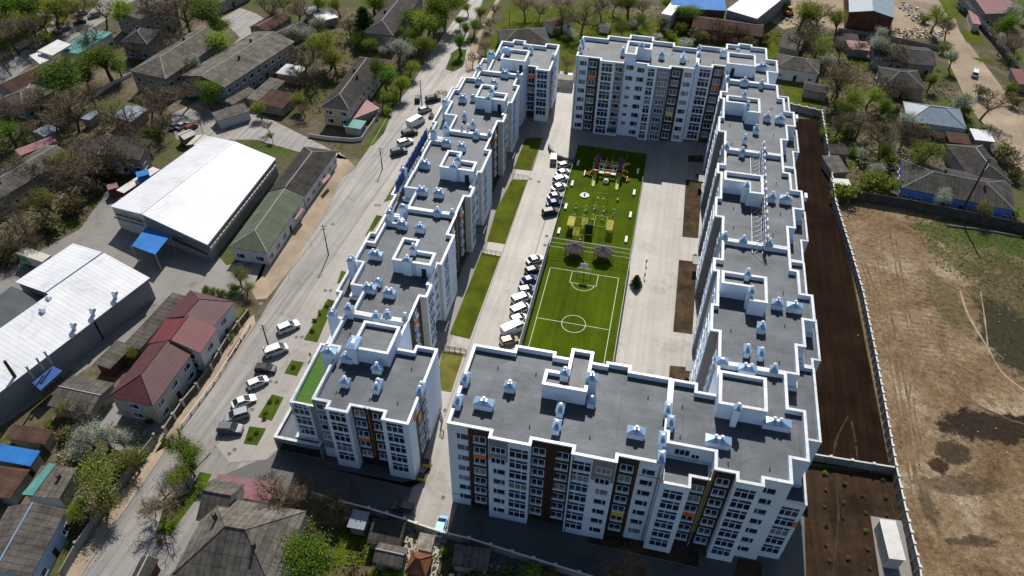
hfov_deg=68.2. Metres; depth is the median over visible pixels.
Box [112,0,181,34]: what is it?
apartment house
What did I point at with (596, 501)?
window
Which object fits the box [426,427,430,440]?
window
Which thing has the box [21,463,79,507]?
flat house
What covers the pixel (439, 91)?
sand heap
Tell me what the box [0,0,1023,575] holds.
ground
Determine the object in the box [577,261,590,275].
basketball hoop
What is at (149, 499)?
bare tree
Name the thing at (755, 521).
window
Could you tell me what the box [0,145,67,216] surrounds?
long hall
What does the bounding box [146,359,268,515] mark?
gutter line
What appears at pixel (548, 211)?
parked car
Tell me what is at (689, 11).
tree
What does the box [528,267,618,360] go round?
pitch markings
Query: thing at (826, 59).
blossom tree
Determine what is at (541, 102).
window
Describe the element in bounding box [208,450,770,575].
service road
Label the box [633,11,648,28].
tree
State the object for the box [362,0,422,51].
dark house
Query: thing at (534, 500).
window
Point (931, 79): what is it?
tree
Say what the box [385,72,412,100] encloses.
tree
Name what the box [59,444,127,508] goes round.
tree
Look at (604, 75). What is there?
window
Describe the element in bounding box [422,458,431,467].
waste container
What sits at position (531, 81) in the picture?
window
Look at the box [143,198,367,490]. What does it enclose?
road marking
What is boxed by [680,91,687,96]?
window
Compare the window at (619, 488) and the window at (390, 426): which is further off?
the window at (390, 426)
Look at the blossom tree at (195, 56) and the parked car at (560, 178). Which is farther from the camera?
the blossom tree at (195, 56)
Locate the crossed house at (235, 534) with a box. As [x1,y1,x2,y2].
[171,479,306,575]
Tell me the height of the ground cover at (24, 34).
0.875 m
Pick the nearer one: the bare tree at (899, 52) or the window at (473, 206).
the window at (473, 206)
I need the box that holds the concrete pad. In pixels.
[871,516,911,575]
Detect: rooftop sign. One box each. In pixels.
[395,128,429,198]
[750,140,768,254]
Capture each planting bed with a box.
[313,464,432,487]
[587,534,698,567]
[669,365,689,380]
[673,260,696,333]
[682,179,701,237]
[688,155,702,161]
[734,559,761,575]
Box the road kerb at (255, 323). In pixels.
[80,2,482,575]
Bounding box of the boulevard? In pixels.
[0,0,133,82]
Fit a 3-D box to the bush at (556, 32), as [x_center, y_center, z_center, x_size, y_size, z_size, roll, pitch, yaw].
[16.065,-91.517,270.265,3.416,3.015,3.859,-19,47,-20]
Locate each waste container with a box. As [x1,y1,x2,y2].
[417,472,425,481]
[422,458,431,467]
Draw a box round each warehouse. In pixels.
[0,243,155,421]
[110,136,278,269]
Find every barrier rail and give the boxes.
[181,323,250,426]
[227,338,241,358]
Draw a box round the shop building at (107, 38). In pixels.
[60,29,114,65]
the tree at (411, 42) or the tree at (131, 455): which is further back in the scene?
the tree at (411, 42)
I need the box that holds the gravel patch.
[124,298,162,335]
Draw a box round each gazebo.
[564,241,584,258]
[592,244,613,263]
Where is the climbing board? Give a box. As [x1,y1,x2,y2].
[585,224,592,234]
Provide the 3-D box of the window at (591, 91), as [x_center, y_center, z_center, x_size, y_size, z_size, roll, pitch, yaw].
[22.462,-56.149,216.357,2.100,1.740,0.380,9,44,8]
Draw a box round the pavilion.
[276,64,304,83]
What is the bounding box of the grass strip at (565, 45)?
[513,8,777,74]
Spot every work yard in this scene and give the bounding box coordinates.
[771,0,843,28]
[892,0,934,38]
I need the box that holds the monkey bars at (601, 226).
[593,215,607,230]
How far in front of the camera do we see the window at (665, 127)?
218.96 m
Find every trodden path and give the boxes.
[831,480,839,575]
[832,415,848,455]
[851,421,857,459]
[881,480,896,519]
[959,290,1023,390]
[980,290,987,345]
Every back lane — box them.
[171,98,348,159]
[223,8,263,42]
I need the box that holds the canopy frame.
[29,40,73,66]
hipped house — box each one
[120,26,163,59]
[129,27,227,98]
[776,53,819,82]
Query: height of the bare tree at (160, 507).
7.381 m
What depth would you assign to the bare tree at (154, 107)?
219.14 m
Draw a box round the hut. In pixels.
[132,555,160,575]
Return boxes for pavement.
[434,123,532,365]
[768,512,805,575]
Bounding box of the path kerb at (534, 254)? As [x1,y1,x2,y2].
[444,127,647,415]
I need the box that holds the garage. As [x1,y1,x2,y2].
[47,374,114,422]
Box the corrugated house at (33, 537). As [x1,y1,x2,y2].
[0,502,70,575]
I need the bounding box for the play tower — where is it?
[585,154,630,189]
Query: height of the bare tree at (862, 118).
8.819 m
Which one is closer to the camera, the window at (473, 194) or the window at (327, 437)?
the window at (327, 437)
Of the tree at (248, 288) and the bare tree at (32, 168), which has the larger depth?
the bare tree at (32, 168)
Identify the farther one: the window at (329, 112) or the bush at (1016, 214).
the window at (329, 112)
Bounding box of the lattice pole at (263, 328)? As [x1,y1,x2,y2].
[258,324,268,345]
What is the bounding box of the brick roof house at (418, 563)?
[404,550,433,575]
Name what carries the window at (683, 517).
in the apartment block at (741, 449)
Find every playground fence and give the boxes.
[549,143,578,246]
[631,155,646,248]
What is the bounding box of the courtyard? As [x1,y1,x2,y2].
[383,83,707,575]
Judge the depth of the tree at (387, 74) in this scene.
236.09 m
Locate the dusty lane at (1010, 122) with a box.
[924,0,1023,170]
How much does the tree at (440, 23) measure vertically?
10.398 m
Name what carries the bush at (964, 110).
on the ground at (168, 148)
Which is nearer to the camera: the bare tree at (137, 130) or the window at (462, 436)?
the window at (462, 436)
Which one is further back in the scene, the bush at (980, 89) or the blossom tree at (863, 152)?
the bush at (980, 89)
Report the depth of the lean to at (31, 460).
136.41 m
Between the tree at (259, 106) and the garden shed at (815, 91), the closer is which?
the tree at (259, 106)
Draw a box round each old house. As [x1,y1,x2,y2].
[0,65,52,96]
[0,83,56,120]
[250,12,291,32]
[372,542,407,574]
[867,46,906,69]
[875,66,925,99]
[900,45,935,75]
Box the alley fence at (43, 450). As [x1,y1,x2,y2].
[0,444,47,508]
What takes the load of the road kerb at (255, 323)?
on the street
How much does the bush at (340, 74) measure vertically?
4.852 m
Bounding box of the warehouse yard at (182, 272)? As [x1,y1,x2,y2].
[0,190,265,425]
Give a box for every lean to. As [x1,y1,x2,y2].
[0,444,44,473]
[116,167,159,197]
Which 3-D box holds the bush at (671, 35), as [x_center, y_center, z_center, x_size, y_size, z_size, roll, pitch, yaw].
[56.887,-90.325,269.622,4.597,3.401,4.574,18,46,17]
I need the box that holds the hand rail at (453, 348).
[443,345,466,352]
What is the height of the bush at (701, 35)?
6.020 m
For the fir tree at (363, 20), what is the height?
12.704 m
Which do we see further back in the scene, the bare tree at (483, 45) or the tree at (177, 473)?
the bare tree at (483, 45)
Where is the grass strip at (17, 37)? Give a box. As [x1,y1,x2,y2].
[0,0,79,49]
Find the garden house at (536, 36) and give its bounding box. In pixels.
[496,27,550,46]
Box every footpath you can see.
[11,14,55,48]
[465,0,499,71]
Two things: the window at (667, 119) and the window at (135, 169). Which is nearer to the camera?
the window at (135, 169)
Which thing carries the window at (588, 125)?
in the apartment block at (639, 87)
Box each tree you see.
[0,0,17,33]
[0,10,18,39]
[0,11,47,48]
[0,15,23,54]
[0,50,16,75]
[0,90,36,135]
[0,118,19,147]
[0,152,28,176]
[0,189,18,227]
[0,209,36,244]
[0,224,35,252]
[4,186,54,218]
[7,0,44,27]
[10,232,43,252]
[13,119,38,139]
[13,183,63,220]
[14,10,45,43]
[16,35,45,52]
[16,81,54,122]
[16,153,59,186]
[25,51,95,105]
[26,7,59,33]
[32,101,74,136]
[33,0,77,28]
[33,61,73,88]
[38,139,113,187]
[40,86,105,132]
[44,146,74,165]
[44,164,95,201]
[48,397,72,418]
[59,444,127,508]
[61,133,99,150]
[61,395,92,423]
[61,421,96,457]
[63,494,93,524]
[66,0,94,17]
[66,10,86,25]
[68,39,125,81]
[69,24,107,45]
[70,56,88,66]
[71,78,100,108]
[74,66,96,90]
[76,154,111,184]
[80,0,125,29]
[81,134,129,164]
[82,415,117,450]
[88,98,140,134]
[88,124,122,137]
[89,487,132,520]
[98,423,133,448]
[104,0,135,22]
[105,441,150,474]
[106,57,126,76]
[106,129,139,143]
[106,148,138,175]
[108,120,148,137]
[119,43,138,61]
[124,79,176,125]
[125,136,156,148]
[125,344,138,361]
[128,0,181,22]
[129,473,187,527]
[133,94,172,125]
[138,495,166,515]
[140,110,174,138]
[148,0,214,30]
[154,31,184,52]
[157,424,193,454]
[159,19,193,40]
[159,461,191,489]
[161,78,200,108]
[161,431,206,470]
[174,61,202,82]
[178,462,199,478]
[179,0,229,31]
[179,51,202,68]
[186,72,223,103]
[193,103,210,116]
[197,91,219,110]
[198,26,234,53]
[201,15,232,33]
[229,263,250,287]
[240,281,256,294]
[250,100,267,119]
[251,470,301,515]
[253,0,288,17]
[255,469,279,480]
[258,120,273,131]
[267,131,274,142]
[268,22,285,30]
[272,0,292,12]
[274,520,352,575]
[277,63,310,89]
[278,0,318,20]
[281,39,330,78]
[284,23,303,40]
[284,467,325,503]
[289,90,305,109]
[290,67,321,93]
[292,103,309,117]
[298,24,311,40]
[300,22,340,68]
[308,11,326,33]
[309,0,330,10]
[317,481,347,512]
[318,44,345,73]
[325,0,343,17]
[335,18,354,38]
[338,505,354,523]
[347,6,374,45]
[351,30,368,47]
[361,0,388,17]
[361,36,378,55]
[367,54,384,83]
[373,63,398,91]
[375,44,386,58]
[378,90,394,108]
[382,37,418,68]
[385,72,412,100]
[388,88,399,99]
[394,4,424,28]
[395,56,412,70]
[397,22,406,37]
[402,25,424,41]
[403,34,420,59]
[404,59,421,77]
[406,5,443,47]
[416,0,458,35]
[416,34,437,58]
[424,16,450,44]
[434,0,470,26]
[452,16,465,27]
[453,34,465,55]
[459,21,471,40]
[461,3,472,16]
[466,16,484,36]
[466,52,481,67]
[470,4,489,23]
[477,41,492,53]
[482,19,493,31]
[490,4,500,17]
[511,0,535,20]
[533,3,551,20]
[549,0,575,10]
[553,3,576,32]
[559,1,602,36]
[559,55,575,71]
[587,0,614,20]
[593,540,646,575]
[608,0,642,20]
[610,0,620,14]
[611,16,630,36]
[627,557,656,575]
[629,275,643,289]
[631,0,655,14]
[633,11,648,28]
[660,0,670,7]
[673,1,705,24]
[708,18,734,45]
[730,22,751,44]
[783,22,827,48]
[788,0,829,30]
[796,18,831,39]
[808,34,836,58]
[814,2,838,29]
[817,53,837,72]
[818,51,870,100]
[822,78,853,99]
[825,8,850,37]
[826,110,863,137]
[831,94,861,116]
[832,36,858,59]
[843,106,883,140]
[844,87,869,115]
[850,40,868,47]
[856,146,869,161]
[859,138,869,148]
[863,121,901,153]
[865,31,895,54]
[865,84,889,109]
[868,161,886,174]
[871,75,909,100]
[873,97,897,122]
[874,26,888,36]
[874,139,893,163]
[878,40,914,67]
[880,73,893,83]
[885,117,931,150]
[896,109,919,126]
[898,80,929,106]
[903,137,951,165]
[908,135,929,152]
[910,96,932,104]
[921,4,960,34]
[922,72,941,92]
[929,130,946,142]
[932,185,955,205]
[934,18,962,40]
[943,49,963,69]
[948,88,978,109]
[974,199,995,218]
[976,86,1017,120]
[976,125,998,134]
[988,16,1005,33]
[993,9,1023,36]
[994,34,1015,55]
[999,31,1023,54]
[1001,148,1023,171]
[1003,0,1023,26]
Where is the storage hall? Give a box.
[0,286,42,327]
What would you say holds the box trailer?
on the warehouse yard at (182, 272)
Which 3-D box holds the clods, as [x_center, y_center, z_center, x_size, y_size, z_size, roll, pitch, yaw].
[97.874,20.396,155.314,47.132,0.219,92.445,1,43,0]
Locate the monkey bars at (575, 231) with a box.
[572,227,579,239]
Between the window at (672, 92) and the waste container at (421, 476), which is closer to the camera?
the waste container at (421, 476)
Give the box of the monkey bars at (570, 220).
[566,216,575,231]
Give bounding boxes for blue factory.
[661,0,790,30]
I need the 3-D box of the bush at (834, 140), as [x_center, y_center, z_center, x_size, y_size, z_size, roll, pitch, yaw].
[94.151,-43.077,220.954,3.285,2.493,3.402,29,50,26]
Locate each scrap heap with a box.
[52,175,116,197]
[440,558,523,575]
[776,16,824,24]
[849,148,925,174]
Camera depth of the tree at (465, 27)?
264.84 m
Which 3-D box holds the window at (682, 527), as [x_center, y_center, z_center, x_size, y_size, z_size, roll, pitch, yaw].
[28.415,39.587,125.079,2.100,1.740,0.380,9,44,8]
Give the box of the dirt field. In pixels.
[838,200,1023,575]
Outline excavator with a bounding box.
[783,5,798,16]
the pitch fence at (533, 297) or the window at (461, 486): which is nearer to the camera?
the window at (461, 486)
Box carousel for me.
[580,192,588,197]
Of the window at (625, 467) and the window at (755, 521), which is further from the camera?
the window at (755, 521)
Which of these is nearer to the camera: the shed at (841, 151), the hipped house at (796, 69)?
the shed at (841, 151)
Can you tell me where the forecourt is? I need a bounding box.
[216,68,475,462]
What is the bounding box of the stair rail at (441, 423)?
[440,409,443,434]
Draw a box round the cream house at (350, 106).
[321,57,384,135]
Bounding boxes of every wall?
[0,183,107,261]
[58,433,157,575]
[308,107,381,141]
[311,491,591,575]
[548,144,573,161]
[557,74,573,88]
[790,102,922,575]
[812,454,895,473]
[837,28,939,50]
[838,190,1023,232]
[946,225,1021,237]
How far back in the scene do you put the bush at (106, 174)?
201.22 m
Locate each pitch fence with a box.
[518,237,549,345]
[550,237,630,257]
[613,254,630,360]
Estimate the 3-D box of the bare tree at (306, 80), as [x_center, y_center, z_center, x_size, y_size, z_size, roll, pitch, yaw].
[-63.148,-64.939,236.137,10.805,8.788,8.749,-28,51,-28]
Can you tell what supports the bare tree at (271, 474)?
on the ground at (168, 148)
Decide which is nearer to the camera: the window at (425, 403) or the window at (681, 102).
the window at (425, 403)
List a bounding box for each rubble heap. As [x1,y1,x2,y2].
[891,27,949,37]
[899,2,925,23]
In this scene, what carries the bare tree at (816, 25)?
on the ground at (168, 148)
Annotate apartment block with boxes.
[273,312,441,479]
[327,206,458,350]
[384,127,491,269]
[429,70,519,187]
[446,344,671,541]
[472,39,559,126]
[571,34,698,141]
[643,363,821,561]
[683,43,777,140]
[685,239,820,391]
[693,148,808,301]
[698,75,798,208]
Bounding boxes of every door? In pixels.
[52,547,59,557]
[177,390,181,399]
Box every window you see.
[12,198,21,205]
[28,110,34,117]
[39,565,48,575]
[61,521,69,536]
[120,167,128,172]
[128,403,140,409]
[133,167,141,172]
[133,412,145,418]
[157,396,165,409]
[162,405,169,418]
[170,378,178,390]
[183,361,190,373]
[187,370,194,382]
[207,341,213,352]
[220,316,227,327]
[236,253,245,258]
[256,256,264,261]
[269,251,274,260]
[275,241,280,250]
[278,442,320,457]
[282,232,286,241]
[292,404,310,416]
[293,402,306,410]
[295,414,313,426]
[298,424,315,435]
[315,403,325,410]
[318,414,327,420]
[321,424,329,430]
[323,434,332,440]
[326,109,332,114]
[327,118,334,123]
[328,410,346,422]
[330,421,349,433]
[333,431,351,443]
[335,441,353,452]
[338,450,355,461]
[340,111,346,116]
[354,409,365,418]
[356,420,367,428]
[358,430,369,438]
[360,441,371,448]
[362,449,373,457]
[372,413,381,421]
[374,423,382,431]
[376,433,384,441]
[378,443,385,450]
[379,453,387,460]
[385,421,403,434]
[387,432,405,444]
[388,442,406,454]
[390,451,407,463]
[392,461,409,472]
[414,308,418,320]
[416,329,420,341]
[419,420,423,433]
[420,430,424,443]
[423,397,427,411]
[424,407,428,421]
[425,417,428,430]
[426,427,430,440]
[427,286,432,306]
[428,297,433,316]
[429,308,434,326]
[430,318,435,336]
[431,327,436,345]
[444,252,448,270]
[444,262,448,280]
[445,274,449,290]
[446,283,449,300]
[446,292,450,309]
[456,432,467,440]
[457,443,469,451]
[457,453,468,461]
[458,464,469,471]
[458,473,470,481]
[459,483,469,490]
[460,492,471,499]
[471,189,474,205]
[471,200,474,214]
[472,211,475,225]
[472,219,475,235]
[472,229,475,244]
[473,435,485,444]
[473,446,485,455]
[474,458,485,465]
[474,467,486,475]
[474,477,486,485]
[475,486,486,494]
[475,495,486,503]
[483,163,486,178]
[483,173,486,188]
[483,183,486,197]
[484,193,486,207]
[490,446,505,454]
[491,457,505,465]
[493,467,505,475]
[493,478,505,485]
[493,487,504,495]
[493,497,504,504]
[493,506,504,513]
[508,468,527,481]
[508,478,526,491]
[508,488,526,500]
[508,498,525,509]
[508,507,525,518]
[509,447,528,460]
[509,458,527,470]
[527,87,533,92]
[527,96,533,101]
[527,105,533,110]
[528,69,534,74]
[528,78,534,83]
[529,497,541,505]
[529,507,540,515]
[530,478,542,487]
[530,488,542,496]
[531,468,543,477]
[532,447,545,456]
[532,458,544,467]
[535,107,545,115]
[536,80,546,88]
[536,89,546,97]
[536,98,545,106]
[537,70,547,79]
[550,511,561,519]
[551,502,562,510]
[552,483,565,491]
[552,492,564,501]
[553,472,566,481]
[554,462,567,471]
[555,451,568,461]
[564,519,582,530]
[565,509,583,521]
[566,500,585,512]
[567,490,586,502]
[568,480,588,493]
[569,470,589,483]
[571,459,591,472]
[574,122,581,127]
[575,114,581,118]
[576,96,583,101]
[576,105,582,110]
[577,88,584,93]
[578,69,585,75]
[578,79,584,84]
[579,60,586,65]
[584,114,591,120]
[584,123,590,128]
[585,106,592,112]
[586,97,592,103]
[587,80,594,85]
[587,89,593,94]
[588,70,595,76]
[588,526,600,533]
[589,61,596,67]
[589,517,602,524]
[591,507,604,515]
[593,498,606,505]
[594,477,609,485]
[594,488,607,496]
[595,116,606,125]
[595,125,605,133]
[595,467,611,475]
[596,108,607,116]
[597,99,608,108]
[598,90,609,99]
[599,81,610,90]
[600,72,611,81]
[601,62,612,72]
[608,523,620,531]
[609,120,615,125]
[610,112,616,117]
[610,515,622,522]
[611,103,618,108]
[611,504,624,513]
[612,94,619,99]
[613,85,620,90]
[613,495,626,503]
[614,76,621,81]
[615,67,622,72]
[615,485,628,493]
[617,474,631,483]
[619,464,633,473]
[625,75,632,80]
[626,65,633,70]
[627,527,640,534]
[628,129,635,134]
[629,121,636,126]
[629,518,642,525]
[631,112,637,117]
[631,508,644,516]
[632,104,639,109]
[633,95,640,100]
[634,86,641,91]
[634,499,647,507]
[635,76,643,82]
[636,489,650,497]
[637,67,644,72]
[638,130,645,138]
[638,479,652,487]
[639,122,646,130]
[640,113,647,121]
[641,468,655,476]
[642,104,649,113]
[643,96,650,104]
[644,87,651,95]
[646,77,653,86]
[647,68,654,77]
[648,536,668,548]
[649,134,657,139]
[650,125,658,130]
[650,527,671,539]
[652,117,660,122]
[653,108,661,113]
[653,518,674,530]
[654,99,663,104]
[656,90,664,95]
[656,508,677,520]
[657,81,666,86]
[658,498,680,511]
[659,72,667,77]
[661,133,668,138]
[661,488,683,501]
[662,124,669,130]
[664,116,671,121]
[666,107,673,112]
[667,98,674,104]
[669,89,676,95]
[670,80,677,86]
[672,70,679,76]
[672,134,679,139]
[673,448,690,456]
[674,126,681,131]
[674,532,686,540]
[675,117,682,122]
[677,109,684,114]
[677,523,690,531]
[678,100,686,105]
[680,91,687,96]
[680,515,693,522]
[682,81,689,87]
[683,72,691,77]
[683,504,696,513]
[686,131,697,139]
[686,494,700,503]
[688,122,699,131]
[689,113,701,122]
[690,454,699,459]
[690,484,703,493]
[691,105,703,114]
[693,96,705,105]
[693,536,706,544]
[694,365,696,381]
[695,87,707,96]
[696,77,708,87]
[696,354,699,374]
[697,527,710,535]
[698,68,711,78]
[699,343,702,363]
[700,518,714,526]
[701,131,708,137]
[702,123,709,128]
[702,332,705,353]
[703,287,705,304]
[703,508,717,517]
[704,114,711,120]
[705,321,708,342]
[706,106,713,111]
[706,275,708,293]
[706,375,709,385]
[707,498,721,507]
[708,97,715,102]
[708,222,710,239]
[709,264,711,282]
[709,364,712,374]
[710,88,717,93]
[710,488,725,497]
[710,545,731,556]
[712,78,719,84]
[713,536,735,548]
[714,69,721,75]
[714,477,729,487]
[717,527,739,539]
[720,517,743,529]
[724,507,748,520]
[728,497,752,510]
[732,486,757,500]
[736,545,749,552]
[740,536,753,543]
[744,527,758,534]
[749,517,762,525]
[753,508,767,515]
[757,497,771,505]
[760,543,781,554]
[762,487,776,495]
[764,534,785,545]
[769,525,790,536]
[774,515,795,527]
[778,505,801,517]
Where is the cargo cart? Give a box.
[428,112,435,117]
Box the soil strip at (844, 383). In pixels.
[795,119,888,467]
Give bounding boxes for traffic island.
[446,49,466,70]
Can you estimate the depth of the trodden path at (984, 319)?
169.68 m
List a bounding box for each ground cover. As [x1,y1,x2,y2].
[0,3,73,47]
[0,104,173,241]
[52,419,160,549]
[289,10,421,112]
[306,501,558,575]
[515,2,781,55]
[770,30,974,196]
[904,215,1023,314]
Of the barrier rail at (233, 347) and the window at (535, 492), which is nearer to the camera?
the window at (535, 492)
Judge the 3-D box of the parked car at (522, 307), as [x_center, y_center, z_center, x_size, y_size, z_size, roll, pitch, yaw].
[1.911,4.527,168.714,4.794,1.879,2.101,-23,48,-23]
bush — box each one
[0,238,15,264]
[32,25,53,43]
[33,208,63,232]
[43,419,53,428]
[53,422,76,440]
[55,191,87,215]
[66,441,89,461]
[66,518,81,536]
[77,174,106,194]
[90,162,117,180]
[104,449,137,484]
[125,353,137,365]
[138,447,148,461]
[141,124,164,140]
[143,417,156,424]
[156,536,163,543]
[194,480,210,495]
[201,285,209,293]
[206,286,219,295]
[215,288,225,297]
[223,291,235,299]
[226,281,242,292]
[279,500,305,509]
[304,514,318,534]
[310,531,326,544]
[329,65,347,79]
[344,567,358,575]
[365,566,380,575]
[381,565,398,575]
[383,108,392,115]
[390,97,399,104]
[394,568,409,575]
[438,547,449,556]
[469,569,484,575]
[497,565,517,575]
[520,560,544,575]
[542,565,557,575]
[553,28,560,35]
[561,32,570,40]
[563,26,577,38]
[585,31,600,37]
[627,16,636,26]
[652,33,662,40]
[653,17,671,29]
[666,29,676,38]
[675,21,689,33]
[679,37,694,46]
[689,27,712,42]
[738,34,757,46]
[760,31,772,43]
[782,0,790,9]
[813,47,832,56]
[819,126,833,138]
[828,137,838,143]
[829,180,861,203]
[838,121,857,138]
[847,146,858,155]
[859,170,892,192]
[878,171,902,194]
[882,154,898,165]
[911,118,934,135]
[916,11,934,22]
[937,42,952,52]
[957,105,974,115]
[965,123,972,130]
[971,82,990,95]
[987,24,999,36]
[991,143,1000,153]
[994,139,1021,164]
[1002,80,1020,95]
[1004,51,1022,63]
[1006,92,1023,108]
[1007,168,1023,180]
[1011,203,1023,219]
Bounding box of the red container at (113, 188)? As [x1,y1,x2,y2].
[106,182,120,198]
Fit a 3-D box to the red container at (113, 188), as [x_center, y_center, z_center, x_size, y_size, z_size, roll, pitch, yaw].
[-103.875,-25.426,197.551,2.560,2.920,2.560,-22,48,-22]
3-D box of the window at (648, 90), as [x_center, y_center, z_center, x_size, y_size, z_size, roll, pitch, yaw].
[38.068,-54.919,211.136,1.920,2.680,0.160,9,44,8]
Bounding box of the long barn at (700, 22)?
[690,16,763,46]
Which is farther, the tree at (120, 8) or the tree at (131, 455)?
the tree at (120, 8)
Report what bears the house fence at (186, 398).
on the ground at (168, 148)
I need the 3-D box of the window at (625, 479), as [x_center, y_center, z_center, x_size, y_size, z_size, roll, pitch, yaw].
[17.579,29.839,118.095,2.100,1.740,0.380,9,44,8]
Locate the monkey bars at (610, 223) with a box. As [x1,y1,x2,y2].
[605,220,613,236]
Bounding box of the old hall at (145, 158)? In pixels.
[67,134,154,174]
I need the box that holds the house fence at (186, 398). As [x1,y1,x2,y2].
[161,309,249,433]
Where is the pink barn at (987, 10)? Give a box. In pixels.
[956,0,1012,25]
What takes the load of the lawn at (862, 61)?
on the ground at (168, 148)
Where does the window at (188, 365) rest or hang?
in the tiled house at (185, 341)
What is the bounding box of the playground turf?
[522,145,646,363]
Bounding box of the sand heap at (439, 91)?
[435,90,448,96]
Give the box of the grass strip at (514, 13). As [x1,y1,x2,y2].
[478,0,522,63]
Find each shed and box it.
[0,465,32,504]
[4,424,57,451]
[15,136,57,157]
[32,124,60,140]
[80,110,100,127]
[93,340,132,376]
[115,105,148,130]
[125,292,183,355]
[176,129,195,145]
[187,134,206,148]
[215,474,277,504]
[228,146,336,264]
[246,77,285,107]
[257,89,295,115]
[275,21,307,42]
[305,6,320,20]
[313,10,337,28]
[347,509,369,535]
[367,518,405,549]
[415,532,435,554]
[451,544,490,575]
[542,16,572,34]
[598,22,610,33]
[778,29,804,56]
[801,81,829,101]
[820,155,849,178]
[825,144,849,161]
[830,178,850,188]
[834,32,858,47]
[845,40,869,57]
[943,131,971,148]
[966,10,980,31]
[968,128,994,149]
[1007,68,1023,92]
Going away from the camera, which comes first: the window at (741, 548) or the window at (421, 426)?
the window at (741, 548)
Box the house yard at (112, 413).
[86,401,175,451]
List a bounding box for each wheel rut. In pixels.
[858,256,916,522]
[863,257,921,523]
[874,224,919,490]
[879,225,924,491]
[889,229,920,452]
[894,230,925,453]
[906,341,1023,424]
[911,342,1022,423]
[925,320,992,404]
[929,321,996,406]
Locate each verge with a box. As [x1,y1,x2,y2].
[66,435,167,575]
[158,315,255,450]
[252,152,354,299]
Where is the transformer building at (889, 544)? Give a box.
[874,519,905,568]
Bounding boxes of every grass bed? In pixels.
[156,472,211,534]
[244,426,265,444]
[258,394,283,419]
[284,360,303,375]
[304,299,334,341]
[337,271,345,282]
[365,215,381,235]
[384,184,394,201]
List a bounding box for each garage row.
[212,0,247,15]
[212,103,250,128]
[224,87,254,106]
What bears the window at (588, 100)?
in the apartment block at (639, 87)
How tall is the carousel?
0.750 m
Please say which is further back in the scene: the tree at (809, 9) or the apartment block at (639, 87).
the tree at (809, 9)
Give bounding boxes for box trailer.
[16,247,51,266]
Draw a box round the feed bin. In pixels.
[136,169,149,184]
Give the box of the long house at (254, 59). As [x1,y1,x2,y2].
[181,31,294,103]
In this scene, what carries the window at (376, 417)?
in the apartment block at (368, 390)
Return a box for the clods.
[857,244,1023,548]
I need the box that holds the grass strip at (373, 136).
[363,113,391,145]
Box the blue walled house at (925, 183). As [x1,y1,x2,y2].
[897,144,1015,219]
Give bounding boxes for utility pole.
[319,225,328,254]
[961,160,991,209]
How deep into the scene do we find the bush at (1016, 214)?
195.21 m
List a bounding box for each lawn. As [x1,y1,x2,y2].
[333,525,371,564]
[439,351,463,391]
[450,253,499,338]
[487,179,526,243]
[514,138,542,170]
[763,29,779,51]
[780,84,823,114]
[849,59,866,64]
[939,0,965,17]
[960,31,985,44]
[974,58,994,63]
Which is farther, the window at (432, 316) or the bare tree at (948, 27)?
the bare tree at (948, 27)
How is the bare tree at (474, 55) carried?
on the street
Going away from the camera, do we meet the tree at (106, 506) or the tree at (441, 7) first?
the tree at (106, 506)
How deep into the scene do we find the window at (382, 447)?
135.29 m
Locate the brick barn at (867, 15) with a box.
[843,0,894,34]
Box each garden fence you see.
[72,72,131,110]
[960,6,1014,67]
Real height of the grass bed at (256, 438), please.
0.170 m
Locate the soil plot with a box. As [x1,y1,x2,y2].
[804,466,914,575]
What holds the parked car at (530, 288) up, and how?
on the courtyard
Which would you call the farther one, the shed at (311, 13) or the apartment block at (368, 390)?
the shed at (311, 13)
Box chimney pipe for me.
[3,360,16,377]
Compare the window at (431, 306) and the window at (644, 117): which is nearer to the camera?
the window at (431, 306)
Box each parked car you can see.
[1,52,13,59]
[49,29,62,36]
[58,25,70,30]
[73,18,86,24]
[87,11,100,18]
[168,122,178,130]
[175,121,189,129]
[184,123,198,130]
[187,91,197,97]
[216,421,243,434]
[223,406,249,421]
[230,394,256,408]
[246,375,268,389]
[254,362,276,373]
[263,342,288,357]
[276,319,300,334]
[390,146,407,155]
[392,499,415,513]
[396,137,413,146]
[401,128,417,136]
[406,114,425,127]
[414,95,420,101]
[418,105,431,113]
[425,94,440,102]
[433,515,448,537]
[499,334,518,346]
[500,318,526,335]
[509,312,526,320]
[510,302,529,314]
[511,291,531,304]
[517,284,534,292]
[519,274,537,284]
[524,265,540,274]
[525,254,543,264]
[541,206,559,216]
[545,198,563,206]
[547,192,564,199]
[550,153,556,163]
[551,183,567,191]
[552,174,569,183]
[555,168,569,175]
[557,161,571,168]
[971,68,978,76]
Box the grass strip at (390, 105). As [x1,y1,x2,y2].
[379,64,420,115]
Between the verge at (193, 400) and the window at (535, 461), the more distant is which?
the verge at (193, 400)
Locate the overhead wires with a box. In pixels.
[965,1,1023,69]
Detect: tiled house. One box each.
[108,290,237,423]
[900,101,966,136]
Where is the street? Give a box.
[82,0,481,575]
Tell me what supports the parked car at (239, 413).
on the forecourt

